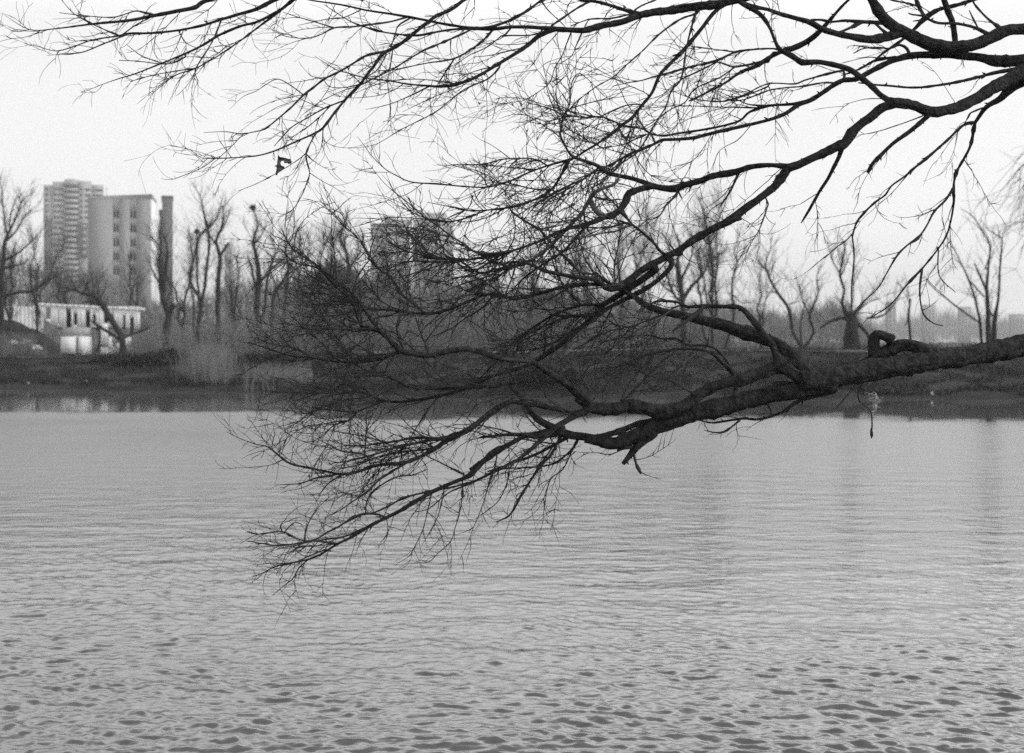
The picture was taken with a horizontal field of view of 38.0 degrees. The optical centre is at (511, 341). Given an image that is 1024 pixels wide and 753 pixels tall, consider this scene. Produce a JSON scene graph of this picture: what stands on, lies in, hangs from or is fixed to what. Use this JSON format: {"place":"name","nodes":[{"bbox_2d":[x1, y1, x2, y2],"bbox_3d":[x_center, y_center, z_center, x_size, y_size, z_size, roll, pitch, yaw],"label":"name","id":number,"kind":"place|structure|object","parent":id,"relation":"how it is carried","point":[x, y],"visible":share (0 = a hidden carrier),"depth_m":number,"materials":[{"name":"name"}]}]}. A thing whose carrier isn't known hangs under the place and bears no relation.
{"place":"outdoors","nodes":[
{"label":"outdoors","id":0,"kind":"place"},
{"bbox_2d":[0,345,959,357],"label":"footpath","id":1,"kind":"structure","parent":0,"point":[578,350],"depth_m":74.56,"materials":[{"name":"grey"}]},
{"bbox_2d":[0,389,1023,752],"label":"water","id":2,"kind":"structure","parent":0,"point":[818,575],"depth_m":13.36,"materials":[{"name":"grey liquid"}]},
{"bbox_2d":[0,340,1023,399],"bbox_3d":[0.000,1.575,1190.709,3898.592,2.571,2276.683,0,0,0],"label":"ground","id":3,"kind":"structure","parent":0,"point":[977,394],"depth_m":65.75,"materials":[{"name":"grey plant"}]},
{"bbox_2d":[0,171,81,333],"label":"bare tree","id":4,"kind":"object","parent":3,"relation":"on","point":[3,293],"visible":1,"depth_m":91.95,"materials":[{"name":"grey plant"}]},
{"bbox_2d":[0,320,100,353],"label":"terrain mound","id":5,"kind":"object","parent":3,"relation":"on","point":[52,344],"visible":0.03,"depth_m":119.47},
{"bbox_2d":[0,220,31,331],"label":"bare tree","id":6,"kind":"object","parent":5,"relation":"on","point":[9,307],"visible":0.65,"depth_m":117.94,"materials":[{"name":"grey plant"}]},
{"bbox_2d":[4,305,35,328],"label":"wall","id":7,"kind":"structure","parent":5,"relation":"on","point":[25,318],"depth_m":127.97,"materials":[{"name":"white paint"}]},
{"bbox_2d":[0,329,51,355],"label":"mound brush","id":8,"kind":"object","parent":5,"relation":"on","point":[6,347],"visible":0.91,"depth_m":106.06,"materials":[{"name":"grey plant"}]},
{"bbox_2d":[18,204,77,332],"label":"bare tree","id":9,"kind":"object","parent":5,"relation":"on","point":[34,300],"visible":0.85,"depth_m":121.83,"materials":[{"name":"grey plant"}]},
{"bbox_2d":[43,254,83,344],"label":"bare tree","id":10,"kind":"object","parent":5,"relation":"on","point":[65,296],"visible":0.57,"depth_m":125.02,"materials":[{"name":"grey plant"}]},
{"bbox_2d":[72,247,122,351],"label":"bare tree","id":11,"kind":"object","parent":5,"relation":"on","point":[98,330],"visible":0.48,"depth_m":127.90,"materials":[{"name":"grey plant"}]},
{"bbox_2d":[44,179,103,342],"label":"tower block","id":12,"kind":"structure","parent":3,"relation":"on","point":[66,202],"depth_m":702.92,"materials":[{"name":"grey concrete"}]},
{"bbox_2d":[45,187,101,335],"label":"window","id":13,"kind":"structure","parent":12,"relation":"in","point":[46,188],"depth_m":701.99,"materials":[{"name":"grey glass"}]},
{"bbox_2d":[61,327,91,354],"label":"gatehouse","id":14,"kind":"object","parent":3,"relation":"on","point":[75,340],"visible":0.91,"depth_m":115.40,"materials":[{"name":"white paint"}]},
{"bbox_2d":[61,337,75,353],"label":"door","id":15,"kind":"structure","parent":14,"relation":"in","point":[68,344],"depth_m":115.27,"materials":[{"name":"paint"}]},
{"bbox_2d":[78,337,83,352],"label":"door","id":16,"kind":"structure","parent":14,"relation":"in","point":[80,339],"depth_m":115.30,"materials":[{"name":"paint"}]},
{"bbox_2d":[38,303,144,328],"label":"building","id":17,"kind":"structure","parent":3,"relation":"on","point":[61,317],"depth_m":118.00,"materials":[{"name":"paint"}]},
{"bbox_2d":[44,261,163,354],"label":"leaning tree","id":18,"kind":"object","parent":3,"relation":"on","point":[120,337],"visible":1,"depth_m":89.92,"materials":[{"name":"black plant"}]},
{"bbox_2d":[101,323,130,353],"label":"broken wall","id":19,"kind":"structure","parent":3,"relation":"on","point":[105,339],"depth_m":117.00,"materials":[{"name":"paint"}]},
{"bbox_2d":[87,187,156,345],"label":"apartment block","id":20,"kind":"structure","parent":3,"relation":"on","point":[111,219],"depth_m":301.16,"materials":[{"name":"grey concrete"}]},
{"bbox_2d":[77,346,186,367],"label":"dark bush","id":21,"kind":"object","parent":3,"relation":"on","point":[134,359],"visible":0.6,"depth_m":81.69,"materials":[{"name":"grey plant"}]},
{"bbox_2d":[114,229,157,346],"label":"bare tree","id":22,"kind":"object","parent":3,"relation":"on","point":[130,295],"visible":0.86,"depth_m":119.82,"materials":[{"name":"grey plant"}]},
{"bbox_2d":[0,243,303,349],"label":"wood","id":23,"kind":"object","parent":3,"relation":"on","point":[156,313],"visible":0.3,"depth_m":187.67,"materials":[{"name":"grey plant"}]},
{"bbox_2d":[131,212,182,350],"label":"bare tree","id":24,"kind":"object","parent":3,"relation":"on","point":[162,279],"visible":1,"depth_m":95.87,"materials":[{"name":"grey plant"}]},
{"bbox_2d":[159,195,173,336],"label":"narrow tower","id":25,"kind":"structure","parent":3,"relation":"on","point":[167,205],"depth_m":420.40,"materials":[{"name":"grey concrete"}]},
{"bbox_2d":[131,204,203,352],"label":"bare tree","id":26,"kind":"object","parent":3,"relation":"on","point":[179,308],"visible":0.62,"depth_m":109.94,"materials":[{"name":"grey plant"}]},
{"bbox_2d":[183,272,201,352],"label":"thin tree","id":27,"kind":"object","parent":3,"relation":"on","point":[192,297],"visible":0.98,"depth_m":95.95,"materials":[{"name":"grey plant"}]},
{"bbox_2d":[174,169,237,345],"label":"bare tree","id":28,"kind":"object","parent":3,"relation":"on","point":[200,300],"visible":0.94,"depth_m":96.94,"materials":[{"name":"grey plant"}]},
{"bbox_2d":[168,337,254,385],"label":"reeds","id":29,"kind":"object","parent":3,"relation":"on","point":[207,364],"visible":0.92,"depth_m":68.13,"materials":[{"name":"grey plant"}]},
{"bbox_2d":[195,185,242,351],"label":"bare tree","id":30,"kind":"object","parent":3,"relation":"on","point":[218,289],"visible":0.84,"depth_m":105.88,"materials":[{"name":"grey plant"}]},
{"bbox_2d":[205,227,253,348],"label":"bare tree","id":31,"kind":"object","parent":3,"relation":"on","point":[231,293],"visible":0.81,"depth_m":115.14,"materials":[{"name":"grey plant"}]},
{"bbox_2d":[225,244,233,330],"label":"block","id":32,"kind":"structure","parent":3,"relation":"on","point":[229,251],"depth_m":620.28,"materials":[{"name":"grey"}]},
{"bbox_2d":[239,358,315,391],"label":"reeds","id":33,"kind":"object","parent":3,"relation":"on","point":[279,374],"visible":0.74,"depth_m":66.45,"materials":[{"name":"grey plant"}]},
{"bbox_2d":[235,198,320,353],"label":"bare tree","id":34,"kind":"object","parent":3,"relation":"on","point":[259,285],"visible":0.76,"depth_m":100.89,"materials":[{"name":"grey plant"}]},
{"bbox_2d":[248,204,256,209],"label":"bird nest","id":35,"kind":"object","parent":34,"relation":"on","point":[251,207],"visible":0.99,"depth_m":100.90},
{"bbox_2d":[232,351,323,367],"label":"dark bush","id":36,"kind":"object","parent":3,"relation":"on","point":[250,357],"visible":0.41,"depth_m":79.08,"materials":[{"name":"grey plant"}]},
{"bbox_2d":[256,225,300,353],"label":"bare tree","id":37,"kind":"object","parent":3,"relation":"on","point":[276,287],"visible":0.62,"depth_m":98.91,"materials":[{"name":"grey plant"}]},
{"bbox_2d":[269,216,311,352],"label":"bare tree","id":38,"kind":"object","parent":3,"relation":"on","point":[285,291],"visible":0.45,"depth_m":102.94,"materials":[{"name":"grey plant"}]},
{"bbox_2d":[276,210,329,345],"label":"bare tree","id":39,"kind":"object","parent":3,"relation":"on","point":[309,249],"visible":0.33,"depth_m":110.00,"materials":[{"name":"grey plant"}]},
{"bbox_2d":[293,282,333,350],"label":"evergreen bush","id":40,"kind":"object","parent":3,"relation":"on","point":[311,309],"visible":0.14,"depth_m":109.31,"materials":[{"name":"black plant"}]},
{"bbox_2d":[300,218,342,352],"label":"bare tree","id":41,"kind":"object","parent":3,"relation":"on","point":[322,266],"visible":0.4,"depth_m":103.90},
{"bbox_2d":[309,256,358,347],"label":"bare tree","id":42,"kind":"object","parent":3,"relation":"on","point":[344,272],"visible":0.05,"depth_m":111.29,"materials":[{"name":"grey plant"}]},
{"bbox_2d":[305,195,378,348],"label":"bare tree","id":43,"kind":"object","parent":3,"relation":"on","point":[345,249],"visible":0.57,"depth_m":107.92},
{"bbox_2d":[313,208,376,343],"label":"bare tree","id":44,"kind":"object","parent":3,"relation":"on","point":[342,238],"visible":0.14,"depth_m":112.02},
{"bbox_2d":[343,273,393,349],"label":"evergreen bush","id":45,"kind":"object","parent":3,"relation":"on","point":[365,279],"visible":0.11,"depth_m":109.57,"materials":[{"name":"black plant"}]},
{"bbox_2d":[367,225,403,321],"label":"bare tree","id":46,"kind":"object","parent":3,"relation":"on","point":[385,263],"visible":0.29,"depth_m":117.81,"materials":[{"name":"grey plant"}]},
{"bbox_2d":[371,215,409,337],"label":"twin tower","id":47,"kind":"structure","parent":3,"relation":"on","point":[393,237],"depth_m":640.29,"materials":[{"name":"grey concrete"}]},
{"bbox_2d":[372,221,408,293],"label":"window","id":48,"kind":"structure","parent":47,"relation":"in","point":[385,221],"depth_m":640.10,"materials":[{"name":"grey glass"}]},
{"bbox_2d":[377,235,418,347],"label":"bare tree","id":49,"kind":"object","parent":3,"relation":"on","point":[407,273],"visible":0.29,"depth_m":110.01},
{"bbox_2d":[109,268,739,354],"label":"thicket","id":50,"kind":"object","parent":3,"relation":"on","point":[473,341],"visible":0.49,"depth_m":95.67,"materials":[{"name":"grey plant"}]},
{"bbox_2d":[401,236,458,330],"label":"bare tree","id":51,"kind":"object","parent":3,"relation":"on","point":[425,275],"visible":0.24,"depth_m":116.13,"materials":[{"name":"grey plant"}]},
{"bbox_2d":[413,213,453,343],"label":"twin tower","id":52,"kind":"structure","parent":3,"relation":"on","point":[433,215],"depth_m":639.23,"materials":[{"name":"grey concrete"}]},
{"bbox_2d":[415,218,452,331],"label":"window","id":53,"kind":"structure","parent":52,"relation":"in","point":[431,218],"depth_m":639.95,"materials":[{"name":"grey"}]},
{"bbox_2d":[269,257,678,348],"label":"wood","id":54,"kind":"object","parent":3,"relation":"on","point":[608,296],"visible":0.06,"depth_m":171.36,"materials":[{"name":"grey plant"}]},
{"bbox_2d":[454,238,494,335],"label":"bare tree","id":55,"kind":"object","parent":3,"relation":"on","point":[471,287],"visible":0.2,"depth_m":112.03,"materials":[{"name":"grey plant"}]},
{"bbox_2d":[469,232,526,328],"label":"bare tree","id":56,"kind":"object","parent":3,"relation":"on","point":[500,285],"visible":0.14,"depth_m":118.00,"materials":[{"name":"grey plant"}]},
{"bbox_2d":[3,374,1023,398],"bbox_3d":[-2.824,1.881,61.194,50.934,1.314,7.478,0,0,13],"label":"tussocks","id":57,"kind":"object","parent":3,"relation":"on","point":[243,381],"visible":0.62,"depth_m":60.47,"materials":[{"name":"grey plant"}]},
{"bbox_2d":[504,215,558,324],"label":"bare tree","id":58,"kind":"object","parent":3,"relation":"on","point":[534,281],"visible":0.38,"depth_m":109.88,"materials":[{"name":"grey plant"}]},
{"bbox_2d":[523,285,579,348],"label":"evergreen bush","id":59,"kind":"object","parent":3,"relation":"on","point":[557,292],"visible":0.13,"depth_m":111.31,"materials":[{"name":"black plant"}]},
{"bbox_2d":[541,222,593,348],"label":"bare tree","id":60,"kind":"object","parent":3,"relation":"on","point":[572,290],"visible":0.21,"depth_m":105.94,"materials":[{"name":"grey plant"}]},
{"bbox_2d":[561,212,617,346],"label":"bare tree","id":61,"kind":"object","parent":3,"relation":"on","point":[579,266],"visible":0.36,"depth_m":111.92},
{"bbox_2d":[596,194,663,345],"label":"bare tree","id":62,"kind":"object","parent":3,"relation":"on","point":[620,255],"visible":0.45,"depth_m":99.94,"materials":[{"name":"grey plant"}]},
{"bbox_2d":[615,192,676,347],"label":"bare tree","id":63,"kind":"object","parent":3,"relation":"on","point":[647,249],"visible":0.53,"depth_m":95.97,"materials":[{"name":"grey plant"}]},
{"bbox_2d":[638,203,736,346],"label":"bare tree","id":64,"kind":"object","parent":3,"relation":"on","point":[681,291],"visible":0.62,"depth_m":85.90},
{"bbox_2d":[681,241,720,348],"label":"thin tree","id":65,"kind":"object","parent":3,"relation":"on","point":[700,295],"visible":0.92,"depth_m":83.96,"materials":[{"name":"grey plant"}]},
{"bbox_2d":[681,169,739,346],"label":"bare tree","id":66,"kind":"object","parent":3,"relation":"on","point":[712,290],"visible":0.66,"depth_m":87.93,"materials":[{"name":"grey plant"}]},
{"bbox_2d":[678,159,749,333],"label":"bare tree","id":67,"kind":"object","parent":3,"relation":"on","point":[717,290],"visible":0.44,"depth_m":95.82,"materials":[{"name":"grey plant"}]},
{"bbox_2d":[708,205,775,348],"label":"bare tree","id":68,"kind":"object","parent":3,"relation":"on","point":[733,302],"visible":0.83,"depth_m":86.94,"materials":[{"name":"grey plant"}]},
{"bbox_2d":[733,254,782,349],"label":"bare tree","id":69,"kind":"object","parent":3,"relation":"on","point":[760,306],"visible":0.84,"depth_m":91.96,"materials":[{"name":"grey plant"}]},
{"bbox_2d":[666,293,881,344],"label":"wood","id":70,"kind":"object","parent":3,"relation":"on","point":[773,323],"visible":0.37,"depth_m":296.84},
{"bbox_2d":[739,225,834,349],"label":"bare tree","id":71,"kind":"object","parent":3,"relation":"on","point":[800,342],"visible":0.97,"depth_m":79.96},
{"bbox_2d":[668,324,977,349],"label":"rough brush","id":72,"kind":"object","parent":3,"relation":"on","point":[805,339],"visible":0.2,"depth_m":118.56,"materials":[{"name":"grey plant"}]},
{"bbox_2d":[816,214,917,349],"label":"stump tree","id":73,"kind":"object","parent":3,"relation":"on","point":[851,335],"visible":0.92,"depth_m":75.83,"materials":[{"name":"grey plant"}]},
{"bbox_2d":[885,302,896,340],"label":"block","id":74,"kind":"structure","parent":3,"relation":"on","point":[890,321],"depth_m":1018.94,"materials":[{"name":"grey concrete"}]},
{"bbox_2d":[886,307,894,340],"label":"window","id":75,"kind":"structure","parent":74,"relation":"in","point":[893,307],"depth_m":1018.89,"materials":[{"name":"grey glass"}]},
{"bbox_2d":[893,274,924,338],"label":"thin tree","id":76,"kind":"object","parent":3,"relation":"on","point":[908,319],"visible":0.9,"depth_m":73.95,"materials":[{"name":"grey plant"}]},
{"bbox_2d":[826,300,1022,341],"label":"wood","id":77,"kind":"object","parent":3,"relation":"on","point":[949,328],"visible":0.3,"depth_m":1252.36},
{"bbox_2d":[921,305,935,341],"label":"block","id":78,"kind":"structure","parent":3,"relation":"on","point":[927,330],"depth_m":1048.56,"materials":[{"name":"grey concrete"}]},
{"bbox_2d":[922,309,933,339],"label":"window","id":79,"kind":"structure","parent":78,"relation":"in","point":[925,309],"depth_m":1048.16,"materials":[{"name":"grey glass"}]},
{"bbox_2d":[919,174,1009,364],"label":"triple tree","id":80,"kind":"object","parent":3,"relation":"on","point":[990,337],"visible":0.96,"depth_m":67.95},
{"bbox_2d":[958,307,971,341],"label":"block","id":81,"kind":"structure","parent":3,"relation":"on","point":[964,327],"depth_m":1098.60,"materials":[{"name":"grey concrete"}]},
{"bbox_2d":[958,311,970,341],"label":"window","id":82,"kind":"structure","parent":81,"relation":"in","point":[958,311],"depth_m":1098.73,"materials":[{"name":"grey glass"}]},
{"bbox_2d":[970,146,1023,282],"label":"weeping tree","id":83,"kind":"object","parent":3,"relation":"on","point":[1016,222],"visible":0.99,"depth_m":62.33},
{"bbox_2d":[1008,314,1023,336],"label":"block","id":84,"kind":"structure","parent":3,"relation":"on","point":[1015,324],"depth_m":1078.43,"materials":[{"name":"grey concrete"}]},
{"bbox_2d":[1009,319,1021,336],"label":"window","id":85,"kind":"structure","parent":84,"relation":"in","point":[1009,319],"depth_m":1078.53,"materials":[{"name":"grey glass"}]},
{"bbox_2d":[0,0,1023,341],"label":"sky","id":86,"kind":"structure","parent":0,"point":[46,138],"materials":[{"name":"white"}]},
{"bbox_2d":[509,361,580,388],"bbox_3d":[1.266,1.541,59.501,3.095,1.466,1.714,0,0,44],"label":"dark bush","id":87,"kind":"object","parent":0,"point":[539,374],"visible":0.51,"depth_m":59.20,"materials":[{"name":"grey plant"}]},
{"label":"near bank","id":88,"kind":"structure","parent":0,"visible":0},
{"bbox_2d":[0,0,1023,628],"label":"overhanging tree","id":89,"kind":"object","parent":88,"relation":"on","point":[810,382],"visible":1,"depth_m":7.92,"materials":[{"name":"black plant"}]},
{"bbox_2d":[275,155,291,174],"bbox_3d":[-1.191,-0.918,7.753,0.094,0.106,0.065,0,0,0],"label":"torn scrap","id":90,"kind":"object","parent":89,"relation":"attached to","point":[279,167],"visible":1,"depth_m":7.75,"materials":[{"name":"black plastic"}]},
{"bbox_2d":[542,330,550,402],"bbox_3d":[0.184,0.138,7.900,0.048,0.390,0.016,0,0,0],"label":"broken stick","id":91,"kind":"object","parent":89,"relation":"hanging from","point":[545,340],"visible":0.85,"depth_m":7.90,"materials":[{"name":"grey wood"}]},
{"bbox_2d":[864,392,882,418],"bbox_3d":[2.119,0.375,8.704,0.099,0.160,0.118,0,0,0],"label":"fluffy tuft","id":92,"kind":"object","parent":89,"relation":"attached to","point":[875,398],"visible":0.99,"depth_m":8.70,"materials":[{"name":"grey plant"}]}
]}

